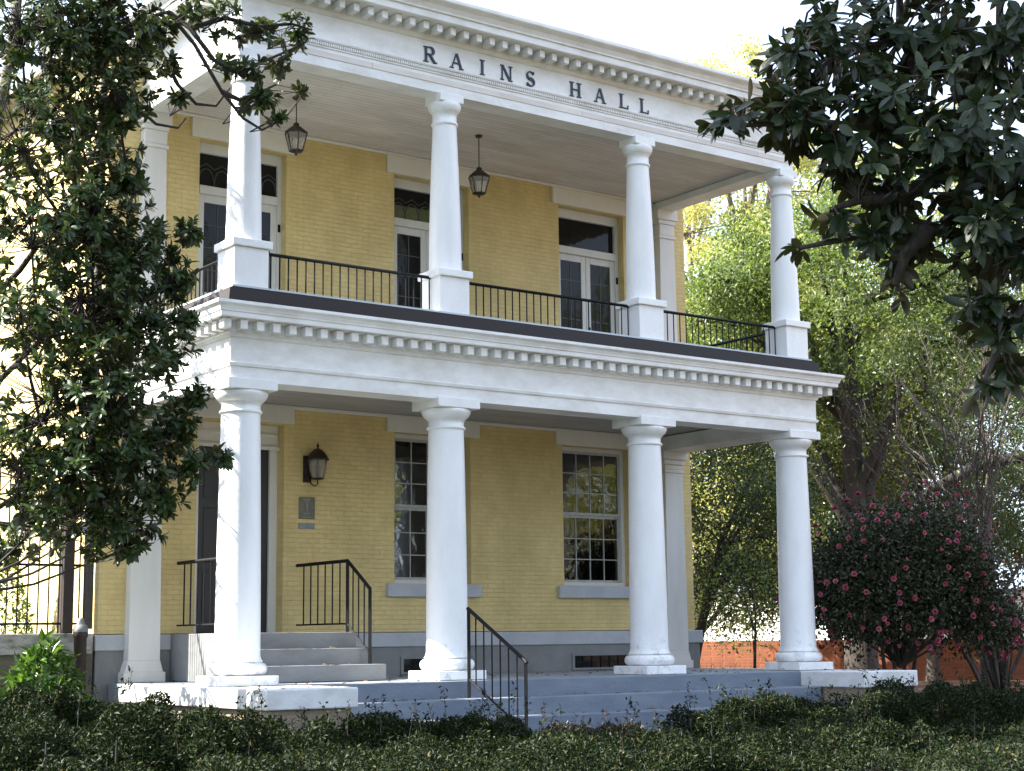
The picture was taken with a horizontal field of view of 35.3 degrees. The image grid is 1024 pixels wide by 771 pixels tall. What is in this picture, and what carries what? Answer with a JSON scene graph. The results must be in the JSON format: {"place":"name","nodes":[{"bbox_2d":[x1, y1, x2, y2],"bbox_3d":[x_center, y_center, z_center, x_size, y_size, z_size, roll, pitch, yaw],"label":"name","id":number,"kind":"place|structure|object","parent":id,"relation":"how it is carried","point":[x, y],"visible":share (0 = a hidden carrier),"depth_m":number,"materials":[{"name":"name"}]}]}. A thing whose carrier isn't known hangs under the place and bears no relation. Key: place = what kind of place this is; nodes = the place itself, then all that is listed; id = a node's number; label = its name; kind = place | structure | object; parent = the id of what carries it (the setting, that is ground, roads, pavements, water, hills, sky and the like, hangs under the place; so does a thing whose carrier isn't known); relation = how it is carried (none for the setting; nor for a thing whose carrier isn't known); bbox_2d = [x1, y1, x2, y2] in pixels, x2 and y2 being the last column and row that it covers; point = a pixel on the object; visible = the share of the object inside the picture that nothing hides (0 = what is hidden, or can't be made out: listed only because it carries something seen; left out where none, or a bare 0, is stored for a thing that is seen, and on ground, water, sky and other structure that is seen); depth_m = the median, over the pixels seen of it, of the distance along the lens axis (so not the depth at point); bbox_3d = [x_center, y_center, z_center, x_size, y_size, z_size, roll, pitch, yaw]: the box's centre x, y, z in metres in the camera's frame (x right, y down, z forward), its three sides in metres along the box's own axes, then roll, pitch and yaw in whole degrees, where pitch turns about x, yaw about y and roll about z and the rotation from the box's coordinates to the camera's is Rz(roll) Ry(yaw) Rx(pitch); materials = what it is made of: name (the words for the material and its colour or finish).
{"place":"outdoors","nodes":[
{"label":"outdoors","id":0,"kind":"place"},
{"bbox_2d":[0,0,1023,590],"label":"sky","id":1,"kind":"structure","parent":0,"point":[677,29],"materials":[{"name":"white"}]},
{"bbox_2d":[488,705,1023,770],"bbox_3d":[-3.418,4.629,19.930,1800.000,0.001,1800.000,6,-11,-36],"label":"ground","id":2,"kind":"structure","parent":0,"point":[954,769],"depth_m":18.21,"materials":[{"name":"soil"}]},
{"bbox_2d":[0,633,92,706],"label":"garden wall","id":3,"kind":"structure","parent":2,"relation":"on","point":[9,643],"depth_m":21.62,"materials":[{"name":"concrete"}]},
{"bbox_2d":[0,444,83,633],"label":"iron fence","id":4,"kind":"object","parent":3,"relation":"on","point":[64,623],"visible":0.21,"depth_m":22.16,"materials":[{"name":"black metal"}]},
{"bbox_2d":[0,627,100,756],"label":"leafy shrub","id":5,"kind":"object","parent":2,"relation":"on","point":[37,661],"visible":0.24,"depth_m":19.13,"materials":[{"name":"green plant"}]},
{"bbox_2d":[0,537,107,634],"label":"leafy shrub","id":6,"kind":"object","parent":2,"relation":"on","point":[23,602],"visible":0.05,"depth_m":23.27,"materials":[{"name":"green plant"}]},
{"bbox_2d":[73,618,88,702],"bbox_3d":[-5.831,4.079,21.692,0.210,1.890,0.210,6,-11,-36],"label":"bollard","id":7,"kind":"object","parent":2,"relation":"on","point":[80,632],"visible":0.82,"depth_m":21.71,"materials":[{"name":"metal"}]},
{"bbox_2d":[0,663,192,770],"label":"hedge","id":8,"kind":"object","parent":2,"relation":"on","point":[31,700],"visible":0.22,"depth_m":18.32,"materials":[{"name":"green plant"}]},
{"bbox_2d":[0,0,315,590],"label":"magnolia tree","id":9,"kind":"object","parent":2,"relation":"on","point":[87,218],"visible":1,"depth_m":18.18,"materials":[{"name":"green plant"}]},
{"bbox_2d":[0,674,355,770],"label":"hedge","id":10,"kind":"object","parent":2,"relation":"on","point":[205,730],"visible":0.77,"depth_m":15.49,"materials":[{"name":"green plant"}]},
{"bbox_2d":[246,680,566,770],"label":"hedge","id":11,"kind":"object","parent":2,"relation":"on","point":[371,730],"visible":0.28,"depth_m":17.81,"materials":[{"name":"green plant"}]},
{"bbox_2d":[0,0,917,756],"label":"college hall","id":12,"kind":"structure","parent":2,"relation":"on","point":[510,400],"depth_m":24.39,"materials":[{"name":"yellow paint"}]},
{"bbox_2d":[176,557,215,625],"bbox_3d":[-4.128,3.094,22.050,0.057,1.469,2.148,6,-11,-36],"label":"stair handrail","id":13,"kind":"object","parent":12,"relation":"on","point":[197,561],"visible":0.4,"depth_m":22.42,"materials":[{"name":"black metal"}]},
{"bbox_2d":[187,420,279,633],"bbox_3d":[-4.147,2.106,23.938,1.420,3.110,0.210,6,-11,-36],"label":"front door","id":14,"kind":"structure","parent":12,"relation":"in","point":[209,435],"depth_m":23.89,"materials":[{"name":"black paint"}]},
{"bbox_2d":[197,142,281,297],"bbox_3d":[-4.196,-2.124,24.555,1.460,3.040,0.150,6,-11,-36],"label":"balcony door","id":15,"kind":"structure","parent":12,"relation":"in","point":[213,175],"depth_m":24.51,"materials":[{"name":"paint"}]},
{"bbox_2d":[285,96,307,155],"bbox_3d":[-3.134,-3.764,23.411,0.370,0.880,0.343,6,-11,-36],"label":"hanging lantern","id":16,"kind":"object","parent":12,"relation":"hanging from","point":[295,135],"visible":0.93,"depth_m":23.29,"materials":[{"name":"brown metal"}]},
{"bbox_2d":[299,497,314,518],"bbox_3d":[-3.106,1.856,24.417,0.270,0.330,0.030,6,-11,-36],"label":"wall plaque","id":17,"kind":"object","parent":12,"relation":"attached to","point":[306,507],"depth_m":24.41,"materials":[{"name":"grey metal"}]},
{"bbox_2d":[299,523,314,528],"bbox_3d":[-3.108,2.126,24.381,0.270,0.085,0.015,6,-11,-36],"label":"name plate","id":18,"kind":"object","parent":12,"relation":"attached to","point":[306,525],"visible":1,"depth_m":24.38,"materials":[{"name":"metal"}]},
{"bbox_2d":[303,443,328,486],"bbox_3d":[-2.950,1.195,24.474,0.350,0.690,0.350,6,-11,-36],"label":"wall lantern","id":19,"kind":"object","parent":12,"relation":"attached to","point":[315,463],"depth_m":24.39,"materials":[{"name":"brown metal"}]},
{"bbox_2d":[296,559,371,663],"bbox_3d":[-2.581,3.252,23.159,0.057,1.469,2.148,6,-11,-36],"label":"stair handrail","id":20,"kind":"object","parent":12,"relation":"on","point":[359,575],"visible":0.99,"depth_m":22.85,"materials":[{"name":"black metal"}]},
{"bbox_2d":[394,178,463,307],"bbox_3d":[-1.426,-1.842,26.541,1.460,3.040,0.150,6,-11,-36],"label":"balcony door","id":21,"kind":"structure","parent":12,"relation":"in","point":[411,198],"depth_m":26.45,"materials":[{"name":"paint"}]},
{"bbox_2d":[394,433,465,583],"bbox_3d":[-1.370,1.997,25.919,1.460,2.380,0.150,6,-11,-36],"label":"window","id":22,"kind":"structure","parent":12,"relation":"in","point":[410,451],"depth_m":25.75,"materials":[{"name":"glass"}]},
{"bbox_2d":[468,134,489,197],"bbox_3d":[-0.517,-3.434,25.276,0.370,1.010,0.343,6,-11,-36],"label":"hanging lantern","id":23,"kind":"object","parent":12,"relation":"hanging from","point":[478,177],"visible":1,"depth_m":25.16,"materials":[{"name":"brown metal"}]},
{"bbox_2d":[466,607,527,733],"bbox_3d":[-0.194,3.683,20.734,0.057,1.687,1.332,6,-11,-36],"label":"stair handrail","id":24,"kind":"object","parent":12,"relation":"on","point":[498,636],"visible":0.81,"depth_m":20.85,"materials":[{"name":"black metal"}]},
{"bbox_2d":[423,46,648,113],"bbox_3d":[0.448,-4.542,24.069,4.192,0.244,0.035,6,-11,-36],"label":"frieze lettering","id":25,"kind":"object","parent":12,"relation":"attached to","point":[527,76],"visible":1,"depth_m":23.89},
{"bbox_2d":[558,208,618,333],"bbox_3d":[1.295,-1.565,28.493,1.460,3.040,0.150,6,-11,-36],"label":"balcony door","id":26,"kind":"structure","parent":12,"relation":"in","point":[588,243],"depth_m":28.60,"materials":[{"name":"paint"}]},
{"bbox_2d":[562,446,625,585],"bbox_3d":[1.351,2.274,27.871,1.460,2.380,0.150,6,-11,-36],"label":"window","id":27,"kind":"structure","parent":12,"relation":"in","point":[593,495],"depth_m":27.92,"materials":[{"name":"glass"}]},
{"bbox_2d":[32,699,976,770],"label":"hedge","id":28,"kind":"object","parent":2,"relation":"on","point":[728,750],"visible":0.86,"depth_m":15.99,"materials":[{"name":"green plant"}]},
{"bbox_2d":[152,647,935,723],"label":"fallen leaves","id":29,"kind":"object","parent":2,"relation":"on","point":[542,672],"visible":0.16,"depth_m":22.44,"materials":[{"name":"brown plant"}]},
{"bbox_2d":[495,702,659,762],"bbox_3d":[0.782,4.194,19.413,2.254,0.775,1.436,6,-11,-36],"label":"hedge","id":30,"kind":"object","parent":2,"relation":"on","point":[608,726],"visible":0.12,"depth_m":19.36,"materials":[{"name":"green plant"}]},
{"bbox_2d":[683,198,735,572],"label":"broadleaf tree","id":31,"kind":"object","parent":2,"relation":"on","point":[692,236],"visible":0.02,"depth_m":72.74,"materials":[{"name":"green plant"}]},
{"bbox_2d":[696,657,775,667],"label":"dry grass","id":32,"kind":"structure","parent":2,"relation":"on","point":[729,663],"depth_m":28.92,"materials":[{"name":"plant"}]},
{"bbox_2d":[693,516,814,667],"bbox_3d":[4.609,4.455,31.037,3.349,3.838,3.822,6,-11,-36],"label":"sapling","id":33,"kind":"object","parent":2,"relation":"on","point":[753,626],"visible":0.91,"depth_m":31.16,"materials":[{"name":"green plant"}]},
{"bbox_2d":[691,457,819,664],"bbox_3d":[5.347,4.645,38.293,5.274,5.754,4.475,2,-9,-18],"label":"broadleaf tree","id":34,"kind":"object","parent":2,"relation":"on","point":[728,625],"visible":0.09,"depth_m":38.11,"materials":[{"name":"green plant"}]},
{"bbox_2d":[683,27,855,275],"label":"broadleaf tree","id":35,"kind":"object","parent":2,"relation":"on","point":[696,210],"visible":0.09,"depth_m":63.91,"materials":[{"name":"green plant"}]},
{"bbox_2d":[626,674,916,751],"bbox_3d":[3.510,4.328,21.297,4.201,1.018,2.055,6,-11,-36],"label":"hedge","id":36,"kind":"object","parent":2,"relation":"on","point":[772,709],"visible":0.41,"depth_m":20.63,"materials":[{"name":"green plant"}]},
{"bbox_2d":[690,403,863,657],"bbox_3d":[4.962,3.413,34.539,5.280,7.028,6.073,2,-9,-14],"label":"broadleaf tree","id":37,"kind":"object","parent":2,"relation":"on","point":[754,501],"visible":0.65,"depth_m":33.96,"materials":[{"name":"green plant"}]},
{"bbox_2d":[684,193,947,629],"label":"broadleaf tree","id":38,"kind":"object","parent":2,"relation":"on","point":[803,298],"visible":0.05,"depth_m":45.30,"materials":[{"name":"green plant"}]},
{"bbox_2d":[703,393,938,639],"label":"broadleaf tree","id":39,"kind":"object","parent":2,"relation":"on","point":[831,435],"visible":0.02,"depth_m":47.49,"materials":[{"name":"green plant"}]},
{"bbox_2d":[690,216,957,566],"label":"broadleaf tree","id":40,"kind":"object","parent":2,"relation":"on","point":[889,331],"depth_m":55.14,"materials":[{"name":"green plant"}]},
{"bbox_2d":[684,155,1023,669],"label":"broadleaf tree","id":41,"kind":"object","parent":2,"relation":"on","point":[734,289],"visible":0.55,"depth_m":39.80,"materials":[{"name":"green plant"}]},
{"bbox_2d":[694,0,1023,418],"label":"magnolia tree","id":42,"kind":"object","parent":2,"relation":"on","point":[956,148],"visible":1,"depth_m":9.30,"materials":[{"name":"green plant"}]},
{"bbox_2d":[700,638,1023,680],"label":"garden wall","id":43,"kind":"structure","parent":2,"relation":"on","point":[962,666],"depth_m":47.01,"materials":[{"name":"orange brick"}]},
{"bbox_2d":[704,588,1023,640],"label":"white building","id":44,"kind":"structure","parent":2,"relation":"on","point":[770,638],"depth_m":59.12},
{"bbox_2d":[713,98,1023,427],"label":"broadleaf tree","id":45,"kind":"object","parent":2,"relation":"on","point":[810,168],"visible":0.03,"depth_m":66.54,"materials":[{"name":"green plant"}]},
{"bbox_2d":[741,261,1023,564],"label":"leaning tree","id":46,"kind":"object","parent":2,"relation":"on","point":[924,413],"visible":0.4,"depth_m":35.86,"materials":[{"name":"green plant"}]},
{"bbox_2d":[747,717,1023,770],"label":"hedge","id":47,"kind":"object","parent":2,"relation":"on","point":[979,758],"visible":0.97,"depth_m":16.13,"materials":[{"name":"green plant"}]},
{"bbox_2d":[765,364,1023,680],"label":"broadleaf tree","id":48,"kind":"object","parent":2,"relation":"on","point":[932,662],"visible":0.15,"depth_m":43.54,"materials":[{"name":"green plant"}]},
{"bbox_2d":[776,477,1023,688],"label":"camellia bush","id":49,"kind":"object","parent":2,"relation":"on","point":[876,578],"visible":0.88,"depth_m":26.62,"materials":[{"name":"green plant"}]},
{"bbox_2d":[808,214,1023,692],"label":"crape myrtle","id":50,"kind":"object","parent":2,"relation":"on","point":[987,509],"visible":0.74,"depth_m":30.06,"materials":[{"name":"green plant"}]},
{"bbox_2d":[833,664,1023,743],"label":"hedge","id":51,"kind":"object","parent":2,"relation":"on","point":[974,701],"visible":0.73,"depth_m":22.22,"materials":[{"name":"green plant"}]},
{"bbox_2d":[861,268,1023,627],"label":"broadleaf tree","id":52,"kind":"object","parent":2,"relation":"on","point":[1016,471],"visible":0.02,"depth_m":53.18,"materials":[{"name":"green plant"}]},
{"bbox_2d":[872,223,1023,608],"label":"broadleaf tree","id":53,"kind":"object","parent":2,"relation":"on","point":[1015,477],"visible":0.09,"depth_m":46.07,"materials":[{"name":"green plant"}]},
{"bbox_2d":[914,680,1023,692],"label":"garden wall","id":54,"kind":"structure","parent":2,"relation":"on","point":[920,686],"depth_m":34.41,"materials":[{"name":"concrete"}]},
{"bbox_2d":[961,591,1023,692],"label":"camellia bush","id":55,"kind":"object","parent":2,"relation":"on","point":[995,684],"visible":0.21,"depth_m":28.30,"materials":[{"name":"green plant"}]}
]}

